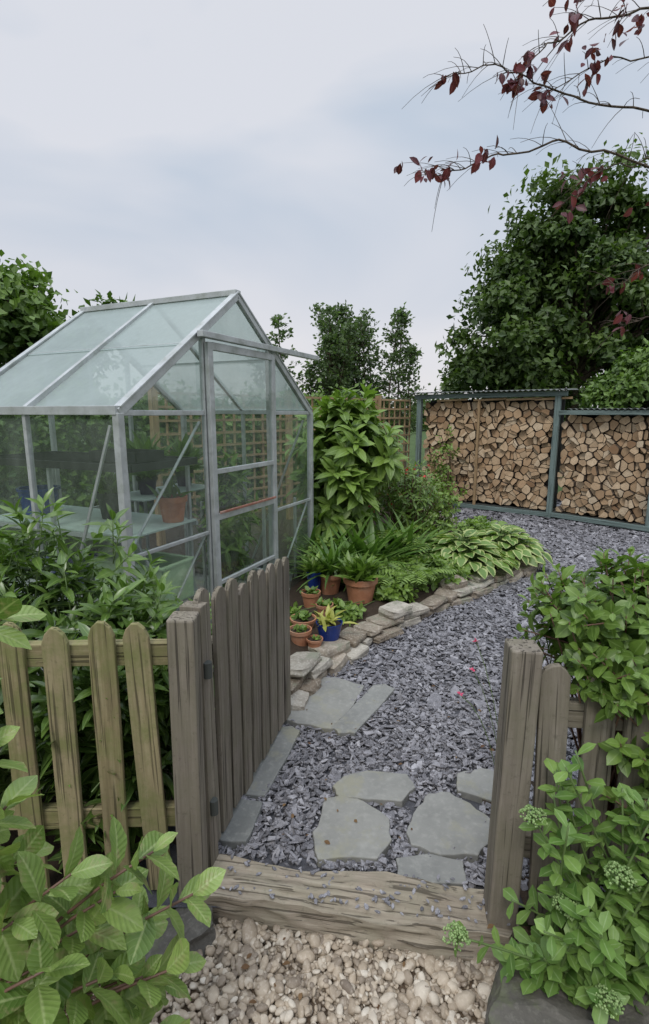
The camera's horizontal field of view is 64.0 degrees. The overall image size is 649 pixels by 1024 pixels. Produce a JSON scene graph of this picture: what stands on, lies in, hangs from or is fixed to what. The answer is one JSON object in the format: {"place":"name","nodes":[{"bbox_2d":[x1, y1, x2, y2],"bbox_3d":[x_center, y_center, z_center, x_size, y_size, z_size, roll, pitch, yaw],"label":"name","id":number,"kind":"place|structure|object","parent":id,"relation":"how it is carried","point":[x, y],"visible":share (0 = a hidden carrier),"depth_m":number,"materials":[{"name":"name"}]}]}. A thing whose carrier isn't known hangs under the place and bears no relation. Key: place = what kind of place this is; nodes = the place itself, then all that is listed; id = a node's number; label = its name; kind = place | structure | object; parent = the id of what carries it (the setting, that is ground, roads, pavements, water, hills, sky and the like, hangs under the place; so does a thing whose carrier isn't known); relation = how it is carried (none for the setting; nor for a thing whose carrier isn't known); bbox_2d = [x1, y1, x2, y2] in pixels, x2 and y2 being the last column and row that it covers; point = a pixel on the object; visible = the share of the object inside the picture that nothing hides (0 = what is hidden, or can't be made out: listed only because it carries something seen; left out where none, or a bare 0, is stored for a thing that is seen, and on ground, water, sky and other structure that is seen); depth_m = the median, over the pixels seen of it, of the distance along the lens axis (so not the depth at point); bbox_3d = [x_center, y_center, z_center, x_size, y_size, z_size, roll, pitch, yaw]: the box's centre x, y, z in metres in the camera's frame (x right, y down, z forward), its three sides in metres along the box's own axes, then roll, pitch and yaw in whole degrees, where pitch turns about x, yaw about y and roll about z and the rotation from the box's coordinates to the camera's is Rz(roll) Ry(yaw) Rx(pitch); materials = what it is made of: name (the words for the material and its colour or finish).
{"place":"outdoors","nodes":[
{"label":"outdoors","id":0,"kind":"place"},
{"bbox_2d":[81,472,130,518],"bbox_3d":[-1.325,-0.124,3.174,0.294,0.318,0.344,0,11,0],"label":"black plastic pot","id":1,"kind":"object","parent":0,"point":[107,492],"visible":0.76,"depth_m":3.12,"materials":[{"name":"black plastic"}]},
{"bbox_2d":[0,696,215,885],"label":"soil bed","id":2,"kind":"object","parent":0,"point":[55,877],"depth_m":1.86,"materials":[{"name":"brown soil"}]},
{"bbox_2d":[0,487,216,872],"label":"choisya shrub","id":3,"kind":"object","parent":2,"relation":"on","point":[118,610],"visible":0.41,"depth_m":1.85,"materials":[{"name":"green plant"}]},
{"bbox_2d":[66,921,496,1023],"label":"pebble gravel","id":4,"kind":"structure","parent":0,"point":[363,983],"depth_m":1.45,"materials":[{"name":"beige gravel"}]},
{"bbox_2d":[0,597,225,1023],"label":"magnolia shrub","id":5,"kind":"object","parent":4,"relation":"on","point":[74,939],"visible":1,"depth_m":0.98,"materials":[{"name":"green plant"}]},
{"bbox_2d":[145,902,215,961],"bbox_3d":[-0.470,1.306,1.546,0.300,0.142,0.169,-9,14,-39],"label":"dark rock","id":6,"kind":"object","parent":4,"relation":"on","point":[198,936],"visible":0.2,"depth_m":1.55,"materials":[{"name":"grey stone"}]},
{"bbox_2d":[241,650,494,1010],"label":"fallen leaves","id":7,"kind":"object","parent":4,"relation":"on","point":[245,966],"visible":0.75,"depth_m":1.51,"materials":[{"name":"brown plant"}]},
{"bbox_2d":[442,742,648,1023],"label":"hydrangea bush","id":8,"kind":"object","parent":4,"relation":"on","point":[595,949],"visible":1,"depth_m":1.28,"materials":[{"name":"green plant"}]},
{"bbox_2d":[3,421,562,925],"bbox_3d":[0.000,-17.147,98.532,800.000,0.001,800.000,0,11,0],"label":"ground","id":9,"kind":"structure","parent":0,"point":[409,455],"depth_m":16.61,"materials":[{"name":"green soil"}]},
{"bbox_2d":[0,249,134,472],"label":"garden tree","id":10,"kind":"object","parent":9,"relation":"on","point":[27,320],"visible":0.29,"depth_m":6.62,"materials":[{"name":"green plant"}]},
{"bbox_2d":[0,611,207,896],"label":"picket fence","id":11,"kind":"object","parent":9,"relation":"on","point":[136,651],"visible":0.7,"depth_m":1.55,"materials":[{"name":"brown wood"}]},
{"bbox_2d":[179,557,290,866],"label":"wooden gate","id":12,"kind":"structure","parent":11,"relation":"attached to","point":[245,651],"depth_m":1.95,"materials":[{"name":"grey wood"}]},
{"bbox_2d":[0,289,318,673],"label":"greenhouse","id":13,"kind":"object","parent":9,"relation":"on","point":[207,356],"visible":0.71,"depth_m":3.20,"materials":[{"name":"glass"}]},
{"bbox_2d":[15,484,60,514],"bbox_3d":[-1.833,-0.078,3.344,0.256,0.165,0.256,0,11,0],"label":"blue tub","id":14,"kind":"object","parent":13,"relation":"on","point":[24,492],"visible":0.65,"depth_m":3.26,"materials":[{"name":"plastic"}]},
{"bbox_2d":[46,536,105,583],"bbox_3d":[-1.561,0.272,3.236,0.359,0.433,0.376,-7,13,-33],"label":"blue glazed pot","id":15,"kind":"object","parent":13,"relation":"on","point":[78,545],"visible":0.23,"depth_m":3.17,"materials":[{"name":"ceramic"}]},
{"bbox_2d":[88,449,164,462],"bbox_3d":[-1.116,-0.321,2.935,0.346,0.055,0.226,5,12,25],"label":"seed tray","id":16,"kind":"object","parent":13,"relation":"on","point":[139,455],"visible":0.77,"depth_m":2.87,"materials":[{"name":"black plastic"}]},
{"bbox_2d":[101,430,181,494],"bbox_3d":[-1.438,-0.390,4.063,0.653,0.507,0.662,-9,14,-38],"label":"black plastic pot","id":17,"kind":"object","parent":13,"relation":"on","point":[149,478],"visible":0.55,"depth_m":4.06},
{"bbox_2d":[93,548,193,605],"bbox_3d":[-1.087,0.387,3.134,0.552,0.235,0.288,5,12,25],"label":"plastic trough","id":18,"kind":"object","parent":13,"relation":"on","point":[177,566],"visible":0.45,"depth_m":3.06,"materials":[{"name":"green plastic"}]},
{"bbox_2d":[146,472,191,522],"bbox_3d":[-0.921,-0.098,3.078,0.248,0.303,0.296,-5,12,-23],"label":"terracotta pot","id":19,"kind":"object","parent":13,"relation":"on","point":[172,503],"visible":0.91,"depth_m":3.03,"materials":[{"name":"ceramic"}]},
{"bbox_2d":[153,432,203,485],"bbox_3d":[-1.247,-0.459,4.523,0.620,0.470,0.600,0,11,0],"label":"black plastic pot","id":20,"kind":"object","parent":13,"relation":"on","point":[177,447],"visible":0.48,"depth_m":4.53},
{"bbox_2d":[192,447,261,588],"bbox_3d":[-0.779,0.091,4.228,0.595,1.242,0.573,-5,12,-24],"label":"tomato plant","id":21,"kind":"object","parent":13,"relation":"on","point":[234,557],"visible":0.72,"depth_m":4.14,"materials":[{"name":"green plant"}]},
{"bbox_2d":[197,330,318,587],"bbox_3d":[-0.381,-0.209,3.730,0.049,1.893,1.500,5,12,25],"label":"sliding door","id":22,"kind":"structure","parent":13,"relation":"in","point":[209,347],"depth_m":3.25,"materials":[{"name":"metal"}]},
{"bbox_2d":[0,378,387,560],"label":"hedge","id":23,"kind":"object","parent":9,"relation":"on","point":[68,438],"visible":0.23,"depth_m":6.17,"materials":[{"name":"green plant"}]},
{"bbox_2d":[266,313,364,401],"bbox_3d":[-0.442,-2.364,11.262,2.658,3.625,1.260,0,11,0],"label":"willow sapling","id":24,"kind":"object","parent":9,"relation":"on","point":[330,377],"visible":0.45,"depth_m":10.90,"materials":[{"name":"green plant"}]},
{"bbox_2d":[93,384,598,430],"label":"distant tree line","id":25,"kind":"object","parent":9,"relation":"on","point":[425,427],"visible":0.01,"depth_m":46.69,"materials":[{"name":"green plant"}]},
{"bbox_2d":[183,852,518,960],"bbox_3d":[0.060,1.258,1.645,1.065,0.190,0.189,1,11,7],"label":"timber sleeper","id":26,"kind":"object","parent":9,"relation":"on","point":[292,907],"visible":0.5,"depth_m":1.58,"materials":[{"name":"brown wood"}]},
{"bbox_2d":[309,300,430,472],"bbox_3d":[0.998,-2.675,11.691,2.695,4.074,1.357,0,11,0],"label":"willow sapling","id":27,"kind":"object","parent":9,"relation":"on","point":[339,314],"visible":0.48,"depth_m":11.52,"materials":[{"name":"green plant"}]},
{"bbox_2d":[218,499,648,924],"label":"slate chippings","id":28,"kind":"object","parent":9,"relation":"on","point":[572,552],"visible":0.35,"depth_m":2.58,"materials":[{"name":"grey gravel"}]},
{"bbox_2d":[457,638,497,763],"bbox_3d":[0.518,0.759,1.702,0.168,0.672,0.097,9,14,40],"label":"rose campion","id":29,"kind":"object","parent":28,"relation":"on","point":[475,640],"visible":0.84,"depth_m":1.69,"materials":[{"name":"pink plant"}]},
{"bbox_2d":[411,389,648,532],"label":"log store","id":30,"kind":"structure","parent":28,"relation":"on","point":[511,455],"depth_m":7.57,"materials":[{"name":"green wood"}]},
{"bbox_2d":[394,0,648,355],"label":"purple plum tree","id":31,"kind":"object","parent":9,"relation":"on","point":[515,86],"visible":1,"depth_m":1.86,"materials":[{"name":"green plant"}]},
{"bbox_2d":[432,132,648,465],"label":"sycamore tree","id":32,"kind":"object","parent":9,"relation":"on","point":[539,304],"visible":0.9,"depth_m":13.38,"materials":[{"name":"green plant"}]},
{"bbox_2d":[576,338,648,408],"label":"light green bush","id":33,"kind":"object","parent":9,"relation":"on","point":[624,383],"visible":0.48,"depth_m":8.69,"materials":[{"name":"green plant"}]},
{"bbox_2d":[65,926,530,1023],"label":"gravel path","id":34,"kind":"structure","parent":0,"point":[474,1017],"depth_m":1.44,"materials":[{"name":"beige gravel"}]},
{"bbox_2d":[483,638,648,927],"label":"picket fence","id":35,"kind":"object","parent":34,"relation":"on","point":[533,693],"visible":0.45,"depth_m":1.43,"materials":[{"name":"brown wood"}]},
{"bbox_2d":[490,943,648,1023],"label":"dark rock","id":36,"kind":"object","parent":34,"relation":"on","point":[514,1005],"visible":0.56,"depth_m":1.29,"materials":[{"name":"grey stone"}]},
{"bbox_2d":[644,990,648,1003],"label":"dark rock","id":37,"kind":"object","parent":34,"relation":"on","point":[646,995],"visible":0.02,"depth_m":1.30,"materials":[{"name":"grey stone"}]},
{"bbox_2d":[111,507,503,655],"bbox_3d":[-0.085,0.434,5.275,4.230,0.070,5.200,0,11,0],"label":"planting bed","id":38,"kind":"object","parent":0,"point":[285,528],"visible":0.09,"depth_m":5.31,"materials":[{"name":"soil"}]},
{"bbox_2d":[148,386,410,545],"bbox_3d":[-0.171,-0.731,7.087,0.070,1.780,4.693,10,15,42],"label":"trellis fence","id":39,"kind":"object","parent":38,"relation":"on","point":[153,393],"visible":0.23,"depth_m":6.37,"materials":[{"name":"brown wood"}]},
{"bbox_2d":[290,624,311,645],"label":"terracotta pot","id":40,"kind":"object","parent":38,"relation":"on","point":[300,634],"visible":0.94,"depth_m":3.18,"materials":[{"name":"ceramic"}]},
{"bbox_2d":[290,610,316,627],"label":"terracotta pot","id":41,"kind":"object","parent":38,"relation":"on","point":[304,617],"visible":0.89,"depth_m":3.40,"materials":[{"name":"ceramic"}]},
{"bbox_2d":[299,586,320,607],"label":"terracotta pot","id":42,"kind":"object","parent":38,"relation":"on","point":[311,595],"visible":0.99,"depth_m":3.77,"materials":[{"name":"ceramic"}]},
{"bbox_2d":[293,552,329,589],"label":"blue glazed pot","id":43,"kind":"object","parent":38,"relation":"on","point":[315,581],"visible":0.84,"depth_m":3.99,"materials":[{"name":"ceramic"}]},
{"bbox_2d":[312,597,332,616],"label":"terracotta pot","id":44,"kind":"object","parent":38,"relation":"on","point":[321,605],"visible":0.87,"depth_m":3.59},
{"bbox_2d":[290,529,361,594],"bbox_3d":[0.031,0.390,4.089,0.722,0.501,0.751,0,11,0],"label":"terracotta pot","id":45,"kind":"object","parent":38,"relation":"on","point":[329,580],"visible":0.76,"depth_m":4.04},
{"bbox_2d":[282,532,375,553],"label":"fern","id":46,"kind":"object","parent":38,"relation":"on","point":[302,541],"visible":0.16,"depth_m":4.65,"materials":[{"name":"green plant"}]},
{"bbox_2d":[313,603,356,641],"bbox_3d":[0.051,0.698,3.275,0.255,0.221,0.227,-9,14,-38],"label":"blue glazed pot","id":47,"kind":"object","parent":38,"relation":"on","point":[329,625],"visible":0.98,"depth_m":3.23,"materials":[{"name":"ceramic"}]},
{"bbox_2d":[284,383,410,549],"bbox_3d":[0.196,-0.322,4.960,1.219,1.784,1.211,0,11,0],"label":"loquat shrub","id":48,"kind":"object","parent":38,"relation":"on","point":[357,463],"visible":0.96,"depth_m":4.69,"materials":[{"name":"green plant"}]},
{"bbox_2d":[331,550,385,603],"bbox_3d":[0.252,0.474,3.871,0.426,0.417,0.441,0,11,0],"label":"terracotta pot","id":49,"kind":"object","parent":38,"relation":"on","point":[363,587],"visible":0.99,"depth_m":3.82,"materials":[{"name":"ceramic"}]},
{"bbox_2d":[282,508,463,591],"bbox_3d":[0.355,0.325,4.639,1.864,0.740,1.509,0,11,0],"label":"agapanthus clump","id":50,"kind":"object","parent":38,"relation":"on","point":[371,544],"visible":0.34,"depth_m":4.56,"materials":[{"name":"green plant"}]},
{"bbox_2d":[367,433,403,522],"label":"pieris shrub","id":51,"kind":"object","parent":38,"relation":"on","point":[400,439],"depth_m":6.10,"materials":[{"name":"green plant"}]},
{"bbox_2d":[356,522,423,545],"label":"fern","id":52,"kind":"object","parent":38,"relation":"on","point":[396,531],"visible":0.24,"depth_m":4.94,"materials":[{"name":"green plant"}]},
{"bbox_2d":[377,563,406,585],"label":"fern","id":53,"kind":"object","parent":38,"relation":"on","point":[394,573],"visible":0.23,"depth_m":4.03,"materials":[{"name":"green plant"}]},
{"bbox_2d":[290,515,502,625],"bbox_3d":[0.859,0.390,4.735,3.482,0.508,1.214,-9,14,-40],"label":"groundcover","id":54,"kind":"object","parent":38,"relation":"on","point":[387,591],"visible":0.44,"depth_m":4.21,"materials":[{"name":"green plant"}]},
{"bbox_2d":[367,460,444,534],"bbox_3d":[0.849,-0.032,5.390,0.842,1.048,0.750,-2,11,-11],"label":"fuchsia shrub","id":55,"kind":"object","parent":38,"relation":"on","point":[404,509],"visible":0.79,"depth_m":5.22,"materials":[{"name":"green plant"}]},
{"bbox_2d":[375,562,455,588],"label":"fern","id":56,"kind":"object","parent":38,"relation":"on","point":[420,575],"visible":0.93,"depth_m":4.09,"materials":[{"name":"green plant"}]},
{"bbox_2d":[381,473,467,529],"bbox_3d":[1.195,-0.089,6.302,1.075,0.825,0.951,0,11,0],"label":"garden shrub","id":57,"kind":"object","parent":38,"relation":"on","point":[449,513],"visible":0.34,"depth_m":6.14,"materials":[{"name":"green plant"}]},
{"bbox_2d":[390,535,461,554],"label":"fern","id":58,"kind":"object","parent":38,"relation":"on","point":[427,546],"visible":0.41,"depth_m":4.78,"materials":[{"name":"green plant"}]},
{"bbox_2d":[413,529,519,578],"bbox_3d":[1.289,0.358,4.808,1.008,0.401,1.018,0,11,0],"label":"hosta plant","id":59,"kind":"object","parent":38,"relation":"on","point":[460,555],"visible":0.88,"depth_m":4.60,"materials":[{"name":"green plant"}]},
{"bbox_2d":[455,520,521,539],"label":"fern","id":60,"kind":"object","parent":38,"relation":"on","point":[495,522],"visible":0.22,"depth_m":5.43,"materials":[{"name":"green plant"}]},
{"bbox_2d":[466,524,552,569],"bbox_3d":[1.733,0.313,5.113,0.959,0.375,0.956,0,11,0],"label":"hosta plant","id":61,"kind":"object","parent":38,"relation":"on","point":[506,543],"visible":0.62,"depth_m":4.89,"materials":[{"name":"green plant"}]},
{"bbox_2d":[0,0,648,413],"label":"sky","id":62,"kind":"structure","parent":0,"point":[150,149],"materials":[{"name":"white"}]},
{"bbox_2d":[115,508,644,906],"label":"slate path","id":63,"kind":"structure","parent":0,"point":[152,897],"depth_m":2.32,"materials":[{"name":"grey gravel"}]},
{"bbox_2d":[218,798,261,849],"bbox_3d":[-0.329,1.162,1.931,0.153,0.050,0.209,2,11,11],"label":"flagstone","id":64,"kind":"object","parent":63,"relation":"on","point":[239,829],"visible":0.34,"depth_m":1.90,"materials":[{"name":"grey stone"}]},
{"bbox_2d":[243,726,299,801],"bbox_3d":[-0.233,1.095,2.278,0.136,0.050,0.483,3,11,16],"label":"flagstone","id":65,"kind":"object","parent":63,"relation":"on","point":[273,762],"visible":0.45,"depth_m":2.24,"materials":[{"name":"grey stone"}]},
{"bbox_2d":[284,677,363,732],"bbox_3d":[-0.007,1.010,2.734,0.324,0.050,0.488,5,12,25],"label":"flagstone","id":66,"kind":"object","parent":63,"relation":"on","point":[329,703],"visible":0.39,"depth_m":2.67,"materials":[{"name":"grey stone"}]},
{"bbox_2d":[313,796,391,865],"bbox_3d":[0.099,1.170,1.907,0.285,0.050,0.298,0,11,0],"label":"flagstone","id":67,"kind":"object","parent":63,"relation":"on","point":[365,836],"visible":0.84,"depth_m":1.87,"materials":[{"name":"grey stone"}]},
{"bbox_2d":[331,684,394,739],"bbox_3d":[0.209,1.022,2.665,0.123,0.050,0.525,6,13,30],"label":"flagstone","id":68,"kind":"object","parent":63,"relation":"on","point":[358,714],"visible":0.81,"depth_m":2.63,"materials":[{"name":"grey stone"}]},
{"bbox_2d":[333,770,414,807],"bbox_3d":[0.200,1.133,2.115,0.334,0.050,0.179,0,11,0],"label":"flagstone","id":69,"kind":"object","parent":63,"relation":"on","point":[383,788],"visible":0.64,"depth_m":2.10,"materials":[{"name":"grey stone"}]},
{"bbox_2d":[290,509,540,710],"bbox_3d":[1.336,0.436,5.351,1.719,0.199,6.164,3,11,15],"label":"stone edging","id":70,"kind":"object","parent":63,"relation":"on","point":[311,669],"visible":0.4,"depth_m":3.51,"materials":[{"name":"grey stone"}]},
{"bbox_2d":[306,634,322,647],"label":"terracotta pot","id":71,"kind":"object","parent":70,"relation":"on","point":[314,641],"visible":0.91,"depth_m":3.15,"materials":[{"name":"ceramic"}]},
{"bbox_2d":[396,854,466,890],"bbox_3d":[0.351,1.208,1.732,0.233,0.050,0.120,0,11,0],"label":"flagstone","id":72,"kind":"object","parent":63,"relation":"on","point":[426,868],"visible":0.59,"depth_m":1.72,"materials":[{"name":"grey stone"}]},
{"bbox_2d":[424,425,459,510],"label":"climbing rose","id":73,"kind":"object","parent":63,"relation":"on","point":[449,477],"visible":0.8,"depth_m":7.97,"materials":[{"name":"green plant"}]},
{"bbox_2d":[406,792,489,862],"bbox_3d":[0.468,1.167,1.913,0.284,0.050,0.316,5,12,25],"label":"flagstone","id":74,"kind":"object","parent":63,"relation":"on","point":[442,824],"visible":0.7,"depth_m":1.88,"materials":[{"name":"grey stone"}]},
{"bbox_2d":[456,768,493,803],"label":"flagstone","id":75,"kind":"object","parent":63,"relation":"on","point":[475,785],"visible":0.42,"depth_m":2.11,"materials":[{"name":"grey stone"}]},
{"bbox_2d":[482,781,647,935],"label":"soil bed","id":76,"kind":"object","parent":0,"point":[523,894],"visible":0.06,"depth_m":1.70,"materials":[{"name":"brown soil"}]},
{"bbox_2d":[513,546,648,874],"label":"spindle shrub","id":77,"kind":"object","parent":76,"relation":"on","point":[601,633],"visible":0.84,"depth_m":1.40,"materials":[{"name":"green plant"}]}
]}

